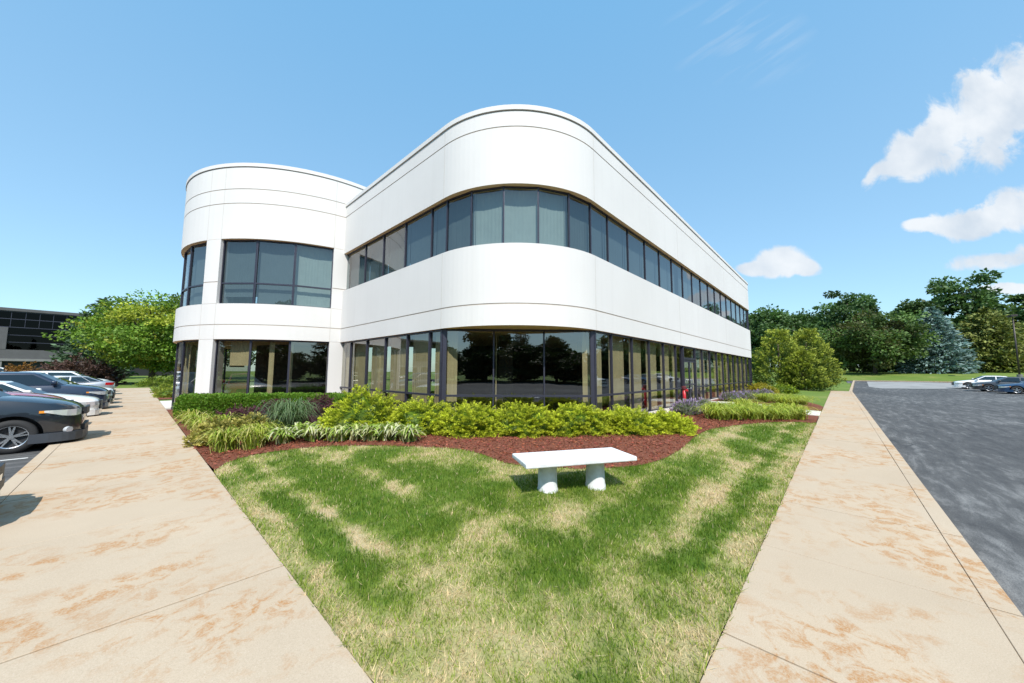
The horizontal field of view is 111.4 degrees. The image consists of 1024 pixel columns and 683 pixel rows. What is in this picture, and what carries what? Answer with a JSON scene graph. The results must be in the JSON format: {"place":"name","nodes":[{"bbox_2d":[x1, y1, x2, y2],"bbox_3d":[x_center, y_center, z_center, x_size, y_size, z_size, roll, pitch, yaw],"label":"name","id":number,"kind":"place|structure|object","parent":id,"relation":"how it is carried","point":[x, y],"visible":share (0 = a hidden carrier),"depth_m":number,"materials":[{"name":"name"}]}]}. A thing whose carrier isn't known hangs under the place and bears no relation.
{"place":"outdoors","nodes":[
{"label":"outdoors","id":0,"kind":"place"},
{"bbox_2d":[116,383,150,387],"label":"lawn","id":1,"kind":"structure","parent":0,"point":[128,385],"depth_m":36.09,"materials":[{"name":"green plant"}]},
{"bbox_2d":[42,288,227,379],"bbox_3d":[-41.536,-0.417,40.586,14.532,11.459,15.644,-4,-7,43],"label":"locust tree","id":2,"kind":"object","parent":1,"relation":"on","point":[150,345],"visible":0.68,"depth_m":38.02,"materials":[{"name":"green plant"}]},
{"bbox_2d":[134,375,173,386],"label":"spreading juniper","id":3,"kind":"object","parent":1,"relation":"on","point":[158,381],"visible":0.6,"depth_m":35.84,"materials":[{"name":"green plant"}]},
{"bbox_2d":[0,388,372,682],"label":"pavement","id":4,"kind":"structure","parent":0,"point":[134,548],"depth_m":2.87,"materials":[{"name":"concrete"}]},
{"bbox_2d":[118,373,434,382],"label":"lawn","id":5,"kind":"structure","parent":0,"point":[228,377],"depth_m":63.14,"materials":[{"name":"green plant"}]},
{"bbox_2d":[42,297,138,377],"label":"dark pine","id":6,"kind":"object","parent":5,"relation":"on","point":[64,356],"visible":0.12,"depth_m":49.60,"materials":[{"name":"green plant"}]},
{"bbox_2d":[0,307,196,375],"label":"glass office block","id":7,"kind":"structure","parent":5,"relation":"on","point":[22,332],"depth_m":62.48,"materials":[{"name":"black glass"}]},
{"bbox_2d":[6,327,74,350],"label":"window","id":8,"kind":"structure","parent":7,"relation":"in","point":[35,341],"depth_m":62.58,"materials":[{"name":"black glass"}]},
{"bbox_2d":[0,310,143,332],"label":"ribbon window","id":9,"kind":"structure","parent":7,"relation":"in","point":[44,317],"depth_m":62.79,"materials":[{"name":"black glass"}]},
{"bbox_2d":[150,380,434,400],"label":"lawn","id":10,"kind":"structure","parent":0,"point":[234,387],"depth_m":35.38,"materials":[{"name":"green plant"}]},
{"bbox_2d":[118,371,846,682],"bbox_3d":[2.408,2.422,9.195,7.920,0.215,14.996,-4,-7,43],"label":"lawn","id":11,"kind":"structure","parent":0,"point":[509,652],"depth_m":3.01,"materials":[{"name":"plant"}]},
{"bbox_2d":[512,447,636,493],"bbox_3d":[0.833,1.766,4.704,1.560,0.465,0.610,2,-5,-16],"label":"stone bench","id":12,"kind":"object","parent":11,"relation":"on","point":[548,463],"visible":0.98,"depth_m":4.59,"materials":[{"name":"white stone"}]},
{"bbox_2d":[166,393,822,469],"bbox_3d":[5.760,2.970,15.477,38.770,0.227,15.168,2,-5,-22],"label":"planting bed","id":13,"kind":"object","parent":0,"point":[810,419],"visible":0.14,"depth_m":7.37,"materials":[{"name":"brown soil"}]},
{"bbox_2d":[181,415,239,447],"bbox_3d":[-6.903,2.061,8.196,1.268,0.702,1.263,-4,-7,43],"label":"spirea bush","id":14,"kind":"object","parent":13,"relation":"on","point":[225,423],"visible":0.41,"depth_m":7.90,"materials":[{"name":"green plant"}]},
{"bbox_2d":[195,425,247,453],"bbox_3d":[-6.045,2.051,7.319,1.306,0.484,1.214,-4,-7,43],"label":"day lily","id":15,"kind":"object","parent":13,"relation":"on","point":[221,444],"visible":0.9,"depth_m":7.25,"materials":[{"name":"green plant"}]},
{"bbox_2d":[213,403,259,420],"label":"barberry bush","id":16,"kind":"object","parent":13,"relation":"on","point":[237,410],"visible":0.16,"depth_m":10.12,"materials":[{"name":"purple plant"}]},
{"bbox_2d":[214,423,281,450],"bbox_3d":[-5.608,2.037,7.523,1.190,0.499,1.218,-4,-7,43],"label":"day lily","id":17,"kind":"object","parent":13,"relation":"on","point":[252,438],"visible":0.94,"depth_m":7.41,"materials":[{"name":"green plant"}]},
{"bbox_2d":[228,412,276,440],"bbox_3d":[-6.485,2.057,8.670,1.333,0.710,1.290,-4,-7,43],"label":"spirea bush","id":18,"kind":"object","parent":13,"relation":"on","point":[237,422],"visible":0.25,"depth_m":8.54,"materials":[{"name":"green plant"}]},
{"bbox_2d":[171,392,351,418],"bbox_3d":[-8.222,2.178,12.085,5.508,0.908,1.430,1,-5,-8],"label":"clipped hedge","id":19,"kind":"object","parent":13,"relation":"on","point":[217,401],"visible":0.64,"depth_m":11.53,"materials":[{"name":"green plant"}]},
{"bbox_2d":[263,426,302,443],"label":"hosta","id":20,"kind":"object","parent":13,"relation":"on","point":[286,434],"visible":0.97,"depth_m":7.69,"materials":[{"name":"green plant"}]},
{"bbox_2d":[245,397,329,428],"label":"fountain grass","id":21,"kind":"object","parent":13,"relation":"on","point":[289,414],"depth_m":8.73,"materials":[{"name":"green plant"}]},
{"bbox_2d":[292,424,323,441],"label":"hosta","id":22,"kind":"object","parent":13,"relation":"on","point":[313,436],"visible":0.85,"depth_m":7.73,"materials":[{"name":"green plant"}]},
{"bbox_2d":[303,393,340,423],"bbox_3d":[-5.913,2.009,10.746,1.701,0.865,1.601,-4,-7,43],"label":"barberry bush","id":23,"kind":"object","parent":13,"relation":"on","point":[327,402],"visible":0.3,"depth_m":10.50,"materials":[{"name":"purple plant"}]},
{"bbox_2d":[315,422,354,441],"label":"hosta","id":24,"kind":"object","parent":13,"relation":"on","point":[334,431],"visible":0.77,"depth_m":7.60,"materials":[{"name":"green plant"}]},
{"bbox_2d":[316,383,400,440],"bbox_3d":[-3.693,1.681,8.711,2.370,1.270,2.247,1,-5,-5],"label":"golden juniper","id":25,"kind":"object","parent":13,"relation":"on","point":[358,407],"visible":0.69,"depth_m":8.30,"materials":[{"name":"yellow plant"}]},
{"bbox_2d":[347,423,387,440],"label":"hosta","id":26,"kind":"object","parent":13,"relation":"on","point":[366,429],"visible":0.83,"depth_m":7.54,"materials":[{"name":"green plant"}]},
{"bbox_2d":[367,421,403,440],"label":"hosta","id":27,"kind":"object","parent":13,"relation":"on","point":[384,436],"visible":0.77,"depth_m":7.56,"materials":[{"name":"green plant"}]},
{"bbox_2d":[385,424,426,442],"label":"hosta","id":28,"kind":"object","parent":13,"relation":"on","point":[409,432],"visible":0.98,"depth_m":7.39,"materials":[{"name":"green plant"}]},
{"bbox_2d":[385,395,451,435],"bbox_3d":[-2.281,1.839,8.835,2.055,0.959,1.936,-2,-6,27],"label":"golden juniper","id":29,"kind":"object","parent":13,"relation":"on","point":[415,413],"visible":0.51,"depth_m":8.35,"materials":[{"name":"green plant"}]},
{"bbox_2d":[170,104,752,416],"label":"office building","id":30,"kind":"structure","parent":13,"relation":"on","point":[554,258],"depth_m":13.73,"materials":[{"name":"white paint"}]},
{"bbox_2d":[171,341,187,405],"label":"window","id":31,"kind":"structure","parent":30,"relation":"in","point":[177,372],"depth_m":15.40,"materials":[{"name":"black glass"}]},
{"bbox_2d":[180,247,197,306],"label":"window","id":32,"kind":"structure","parent":30,"relation":"in","point":[184,288],"depth_m":15.70,"materials":[{"name":"blue glass"}]},
{"bbox_2d":[186,242,206,305],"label":"window","id":33,"kind":"structure","parent":30,"relation":"in","point":[198,286],"depth_m":15.16,"materials":[{"name":"blue glass"}]},
{"bbox_2d":[212,339,250,393],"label":"window","id":34,"kind":"structure","parent":30,"relation":"in","point":[240,348],"depth_m":14.30,"materials":[{"name":"black glass"}]},
{"bbox_2d":[219,240,260,303],"bbox_3d":[-11.255,-2.860,14.493,1.419,2.720,0.251,0,-5,1],"label":"window","id":35,"kind":"structure","parent":30,"relation":"in","point":[241,269],"depth_m":14.60,"materials":[{"name":"grey glass"}]},
{"bbox_2d":[247,340,289,393],"bbox_3d":[-9.906,1.364,14.284,1.419,2.860,0.248,1,-5,-13],"label":"window","id":36,"kind":"structure","parent":30,"relation":"in","point":[272,342],"depth_m":14.37,"materials":[{"name":"black glass"}]},
{"bbox_2d":[253,240,295,304],"bbox_3d":[-9.883,-2.841,14.641,1.419,2.720,0.252,1,-5,-13],"label":"window","id":37,"kind":"structure","parent":30,"relation":"in","point":[275,283],"depth_m":14.72,"materials":[{"name":"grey glass"}]},
{"bbox_2d":[287,340,328,392],"bbox_3d":[-8.619,1.413,14.773,1.419,2.860,0.246,3,-6,-28],"label":"window","id":38,"kind":"structure","parent":30,"relation":"in","point":[291,341],"depth_m":14.61,"materials":[{"name":"brown metal"}]},
{"bbox_2d":[292,243,333,307],"bbox_3d":[-8.595,-2.792,15.133,1.419,2.720,0.253,3,-6,-28],"label":"window","id":39,"kind":"structure","parent":30,"relation":"in","point":[312,287],"depth_m":15.21,"materials":[{"name":"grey glass"}]},
{"bbox_2d":[340,341,355,392],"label":"window","id":40,"kind":"structure","parent":30,"relation":"in","point":[348,343],"depth_m":15.17,"materials":[{"name":"glass"}]},
{"bbox_2d":[348,339,368,395],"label":"window","id":41,"kind":"structure","parent":30,"relation":"in","point":[360,346],"depth_m":14.52,"materials":[{"name":"glass"}]},
{"bbox_2d":[347,244,370,287],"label":"window","id":42,"kind":"structure","parent":30,"relation":"in","point":[358,260],"depth_m":15.20,"materials":[{"name":"glass"}]},
{"bbox_2d":[364,235,388,282],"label":"window","id":43,"kind":"structure","parent":30,"relation":"in","point":[376,265],"depth_m":14.08,"materials":[{"name":"grey metal"}]},
{"bbox_2d":[365,337,387,398],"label":"window","id":44,"kind":"structure","parent":30,"relation":"in","point":[378,347],"depth_m":13.47,"materials":[{"name":"brown metal"}]},
{"bbox_2d":[383,334,406,409],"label":"window","id":45,"kind":"structure","parent":30,"relation":"in","point":[397,367],"depth_m":12.40,"materials":[{"name":"grey metal"}]},
{"bbox_2d":[382,222,410,275],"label":"window","id":46,"kind":"structure","parent":30,"relation":"in","point":[397,240],"depth_m":13.00,"materials":[{"name":"glass"}]},
{"bbox_2d":[405,331,431,404],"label":"window","id":47,"kind":"structure","parent":30,"relation":"in","point":[421,340],"depth_m":11.44,"materials":[{"name":"glass"}]},
{"bbox_2d":[404,208,436,267],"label":"window","id":48,"kind":"structure","parent":30,"relation":"in","point":[421,230],"depth_m":11.89,"materials":[{"name":"blue metal"}]},
{"bbox_2d":[427,329,442,407],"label":"window","id":49,"kind":"structure","parent":30,"relation":"in","point":[439,333],"depth_m":10.67,"materials":[{"name":"glass"}]},
{"bbox_2d":[431,200,452,256],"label":"window","id":50,"kind":"structure","parent":30,"relation":"in","point":[442,213],"depth_m":11.09,"materials":[{"name":"blue glass"}]},
{"bbox_2d":[446,191,475,251],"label":"window","id":51,"kind":"structure","parent":30,"relation":"in","point":[461,210],"depth_m":10.53,"materials":[{"name":"blue glass"}]},
{"bbox_2d":[442,329,493,415],"bbox_3d":[-1.291,1.011,10.313,1.490,2.760,0.270,0,-5,-2],"label":"window","id":52,"kind":"structure","parent":30,"relation":"in","point":[449,362],"depth_m":10.37,"materials":[{"name":"brown metal"}]},
{"bbox_2d":[471,186,505,245],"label":"window","id":53,"kind":"structure","parent":30,"relation":"in","point":[489,207],"depth_m":10.11,"materials":[{"name":"blue glass"}]},
{"bbox_2d":[493,329,543,411],"bbox_3d":[0.198,1.022,10.362,1.490,2.760,0.265,0,-5,-2],"label":"window","id":54,"kind":"structure","parent":30,"relation":"in","point":[512,330],"depth_m":10.33,"materials":[{"name":"brown metal"}]},
{"bbox_2d":[503,186,537,242],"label":"window","id":55,"kind":"structure","parent":30,"relation":"in","point":[521,206],"depth_m":10.01,"materials":[{"name":"blue glass"}]},
{"bbox_2d":[536,187,569,247],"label":"window","id":56,"kind":"structure","parent":30,"relation":"in","point":[551,208],"depth_m":10.19,"materials":[{"name":"blue glass"}]},
{"bbox_2d":[544,329,594,409],"bbox_3d":[1.686,1.034,10.417,1.490,2.760,0.272,0,-5,-2],"label":"window","id":57,"kind":"structure","parent":30,"relation":"in","point":[588,377],"depth_m":10.42,"materials":[{"name":"glass"}]},
{"bbox_2d":[564,193,591,253],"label":"window","id":58,"kind":"structure","parent":30,"relation":"in","point":[576,210],"depth_m":10.67,"materials":[{"name":"blue glass"}]},
{"bbox_2d":[585,204,608,261],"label":"window","id":59,"kind":"structure","parent":30,"relation":"in","point":[596,231],"depth_m":11.37,"materials":[{"name":"blue glass"}]},
{"bbox_2d":[594,330,612,409],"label":"window","id":60,"kind":"structure","parent":30,"relation":"in","point":[597,337],"depth_m":11.02,"materials":[{"name":"brown metal"}]},
{"bbox_2d":[602,215,628,271],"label":"window","id":61,"kind":"structure","parent":30,"relation":"in","point":[614,233],"depth_m":12.32,"materials":[{"name":"blue glass"}]},
{"bbox_2d":[608,334,633,410],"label":"window","id":62,"kind":"structure","parent":30,"relation":"in","point":[617,342],"depth_m":12.00,"materials":[{"name":"glass"}]},
{"bbox_2d":[622,229,645,279],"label":"window","id":63,"kind":"structure","parent":30,"relation":"in","point":[633,245],"depth_m":13.45,"materials":[{"name":"blue glass"}]},
{"bbox_2d":[628,337,650,411],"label":"window","id":64,"kind":"structure","parent":30,"relation":"in","point":[638,391],"depth_m":13.13,"materials":[{"name":"brown metal"}]},
{"bbox_2d":[639,241,659,286],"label":"window","id":65,"kind":"structure","parent":30,"relation":"in","point":[649,254],"depth_m":14.57,"materials":[{"name":"blue glass"}]},
{"bbox_2d":[645,340,665,410],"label":"window","id":66,"kind":"structure","parent":30,"relation":"in","point":[653,376],"depth_m":14.23,"materials":[{"name":"glass"}]},
{"bbox_2d":[654,250,672,292],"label":"window","id":67,"kind":"structure","parent":30,"relation":"in","point":[663,272],"depth_m":15.70,"materials":[{"name":"blue glass"}]},
{"bbox_2d":[660,343,677,407],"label":"window","id":68,"kind":"structure","parent":30,"relation":"in","point":[666,356],"depth_m":15.34,"materials":[{"name":"glass"}]},
{"bbox_2d":[667,259,683,297],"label":"window","id":69,"kind":"structure","parent":30,"relation":"in","point":[668,263],"depth_m":16.53,"materials":[{"name":"blue glass"}]},
{"bbox_2d":[671,345,683,404],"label":"window","id":70,"kind":"structure","parent":30,"relation":"in","point":[672,347],"depth_m":16.05,"materials":[{"name":"brown metal"}]},
{"bbox_2d":[678,266,692,302],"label":"window","id":71,"kind":"structure","parent":30,"relation":"in","point":[685,289],"depth_m":17.95,"materials":[{"name":"blue glass"}]},
{"bbox_2d":[687,273,701,306],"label":"window","id":72,"kind":"structure","parent":30,"relation":"in","point":[689,277],"depth_m":19.06,"materials":[{"name":"blue glass"}]},
{"bbox_2d":[699,349,711,399],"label":"window","id":73,"kind":"structure","parent":30,"relation":"in","point":[708,351],"depth_m":19.55,"materials":[{"name":"metal"}]},
{"bbox_2d":[428,399,505,438],"bbox_3d":[-1.036,1.869,8.661,2.252,0.871,1.901,1,-5,-5],"label":"golden juniper","id":74,"kind":"object","parent":13,"relation":"on","point":[468,420],"visible":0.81,"depth_m":8.14,"materials":[{"name":"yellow plant"}]},
{"bbox_2d":[489,399,566,438],"bbox_3d":[0.304,1.876,8.709,2.454,0.877,1.965,1,-5,-5],"label":"golden juniper","id":75,"kind":"object","parent":13,"relation":"on","point":[525,421],"visible":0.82,"depth_m":8.25,"materials":[{"name":"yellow plant"}]},
{"bbox_2d":[547,401,616,437],"bbox_3d":[1.610,1.902,8.791,1.992,0.851,2.212,-3,-6,35],"label":"golden juniper","id":76,"kind":"object","parent":13,"relation":"on","point":[575,420],"visible":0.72,"depth_m":8.34,"materials":[{"name":"yellow plant"}]},
{"bbox_2d":[603,403,673,435],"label":"golden juniper","id":77,"kind":"object","parent":13,"relation":"on","point":[628,421],"visible":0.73,"depth_m":8.48,"materials":[{"name":"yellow plant"}]},
{"bbox_2d":[649,407,701,435],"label":"golden juniper","id":78,"kind":"object","parent":13,"relation":"on","point":[677,424],"visible":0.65,"depth_m":8.77,"materials":[{"name":"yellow plant"}]},
{"bbox_2d":[669,398,701,414],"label":"lavender","id":79,"kind":"object","parent":13,"relation":"on","point":[687,408],"visible":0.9,"depth_m":12.37,"materials":[{"name":"purple plant"}]},
{"bbox_2d":[691,403,741,419],"bbox_3d":[6.818,2.316,11.519,1.721,0.477,2.102,-4,-7,43],"label":"day lily","id":80,"kind":"object","parent":13,"relation":"on","point":[716,412],"visible":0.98,"depth_m":11.38,"materials":[{"name":"green plant"}]},
{"bbox_2d":[751,405,794,420],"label":"day lily","id":81,"kind":"object","parent":13,"relation":"on","point":[770,413],"visible":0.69,"depth_m":12.15,"materials":[{"name":"green plant"}]},
{"bbox_2d":[0,381,1023,615],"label":"parking lot","id":82,"kind":"structure","parent":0,"point":[961,451],"depth_m":7.67,"materials":[{"name":"grey asphalt"}]},
{"bbox_2d":[0,388,89,453],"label":"parked car","id":83,"kind":"object","parent":82,"relation":"on","point":[26,421],"visible":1,"depth_m":7.86,"materials":[{"name":"black paint"}]},
{"bbox_2d":[0,381,102,415],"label":"parked car","id":84,"kind":"object","parent":82,"relation":"on","point":[96,404],"visible":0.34,"depth_m":12.51,"materials":[{"name":"white paint"}]},
{"bbox_2d":[0,372,111,407],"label":"parked car","id":85,"kind":"object","parent":82,"relation":"on","point":[45,382],"visible":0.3,"depth_m":14.23,"materials":[{"name":"blue paint"}]},
{"bbox_2d":[32,352,134,385],"bbox_3d":[-48.540,3.138,39.624,6.673,3.853,8.132,-4,-7,43],"label":"purple shrub","id":86,"kind":"object","parent":82,"relation":"on","point":[89,367],"visible":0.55,"depth_m":38.87,"materials":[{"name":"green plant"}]},
{"bbox_2d":[53,375,114,388],"bbox_3d":[-29.797,2.951,23.006,2.038,1.455,4.806,-4,-7,43],"label":"parked car","id":87,"kind":"object","parent":82,"relation":"on","point":[85,380],"visible":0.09,"depth_m":23.44,"materials":[{"name":"silver metal"}]},
{"bbox_2d":[867,382,965,388],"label":"worn asphalt","id":88,"kind":"structure","parent":82,"relation":"on","point":[912,385],"depth_m":44.59,"materials":[{"name":"grey asphalt"}]},
{"bbox_2d":[951,376,1006,388],"bbox_3d":[51.119,4.386,37.546,4.806,1.455,2.038,-4,-7,43],"label":"parked car","id":89,"kind":"object","parent":82,"relation":"on","point":[963,383],"visible":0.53,"depth_m":37.79,"materials":[{"name":"white paint"}]},
{"bbox_2d":[969,377,1023,391],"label":"parked car","id":90,"kind":"object","parent":82,"relation":"on","point":[988,386],"visible":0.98,"depth_m":33.94,"materials":[{"name":"black metal"}]},
{"bbox_2d":[994,381,1023,393],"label":"parked car","id":91,"kind":"object","parent":82,"relation":"on","point":[1016,388],"visible":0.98,"depth_m":31.33,"materials":[{"name":"blue paint"}]},
{"bbox_2d":[0,0,1023,371],"label":"sky","id":92,"kind":"structure","parent":0,"point":[874,147],"materials":[{"name":"blue"}]},
{"bbox_2d":[685,378,851,406],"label":"lawn","id":93,"kind":"structure","parent":0,"point":[821,396],"depth_m":34.20,"materials":[{"name":"green plant"}]},
{"bbox_2d":[751,327,815,389],"bbox_3d":[27.432,1.825,35.686,5.517,6.950,5.430,-3,-6,30],"label":"golden cypress","id":94,"kind":"object","parent":93,"relation":"on","point":[782,335],"visible":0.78,"depth_m":35.16,"materials":[{"name":"green plant"}]},
{"bbox_2d":[776,349,832,390],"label":"golden cypress","id":95,"kind":"object","parent":93,"relation":"on","point":[821,382],"visible":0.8,"depth_m":33.16,"materials":[{"name":"green plant"}]},
{"bbox_2d":[773,327,846,389],"bbox_3d":[30.262,1.931,35.874,5.916,6.909,5.666,-4,-7,43],"label":"golden cypress","id":96,"kind":"object","parent":93,"relation":"on","point":[822,351],"visible":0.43,"depth_m":34.89,"materials":[{"name":"green plant"}]},
{"bbox_2d":[685,367,1023,381],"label":"hillside","id":97,"kind":"structure","parent":0,"point":[890,375],"depth_m":60.99,"materials":[{"name":"green plant"}]},
{"bbox_2d":[744,304,825,371],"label":"shade tree","id":98,"kind":"object","parent":97,"relation":"on","point":[763,320],"visible":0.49,"depth_m":83.73,"materials":[{"name":"green plant"}]},
{"bbox_2d":[812,290,889,371],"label":"shade tree","id":99,"kind":"object","parent":97,"relation":"on","point":[845,309],"visible":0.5,"depth_m":85.48,"materials":[{"name":"green plant"}]},
{"bbox_2d":[817,309,941,373],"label":"maple tree","id":100,"kind":"object","parent":97,"relation":"on","point":[860,338],"visible":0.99,"depth_m":64.75,"materials":[{"name":"green plant"}]},
{"bbox_2d":[886,298,957,334],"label":"shade tree","id":101,"kind":"object","parent":97,"relation":"on","point":[922,305],"visible":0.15,"depth_m":77.32,"materials":[{"name":"green plant"}]},
{"bbox_2d":[894,306,984,373],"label":"blue spruce","id":102,"kind":"object","parent":97,"relation":"on","point":[949,354],"visible":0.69,"depth_m":64.02,"materials":[{"name":"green plant"}]},
{"bbox_2d":[924,267,1023,331],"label":"shade tree","id":103,"kind":"object","parent":97,"relation":"on","point":[979,297],"visible":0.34,"depth_m":78.41,"materials":[{"name":"green plant"}]},
{"bbox_2d":[955,305,1023,372],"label":"olive pine","id":104,"kind":"object","parent":97,"relation":"on","point":[997,353],"visible":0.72,"depth_m":65.68,"materials":[{"name":"green plant"}]},
{"bbox_2d":[997,293,1023,328],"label":"shade tree","id":105,"kind":"object","parent":97,"relation":"on","point":[1018,299],"visible":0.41,"depth_m":75.89,"materials":[{"name":"green plant"}]},
{"bbox_2d":[700,391,1023,682],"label":"pavement","id":106,"kind":"structure","parent":0,"point":[857,574],"depth_m":2.76,"materials":[{"name":"concrete"}]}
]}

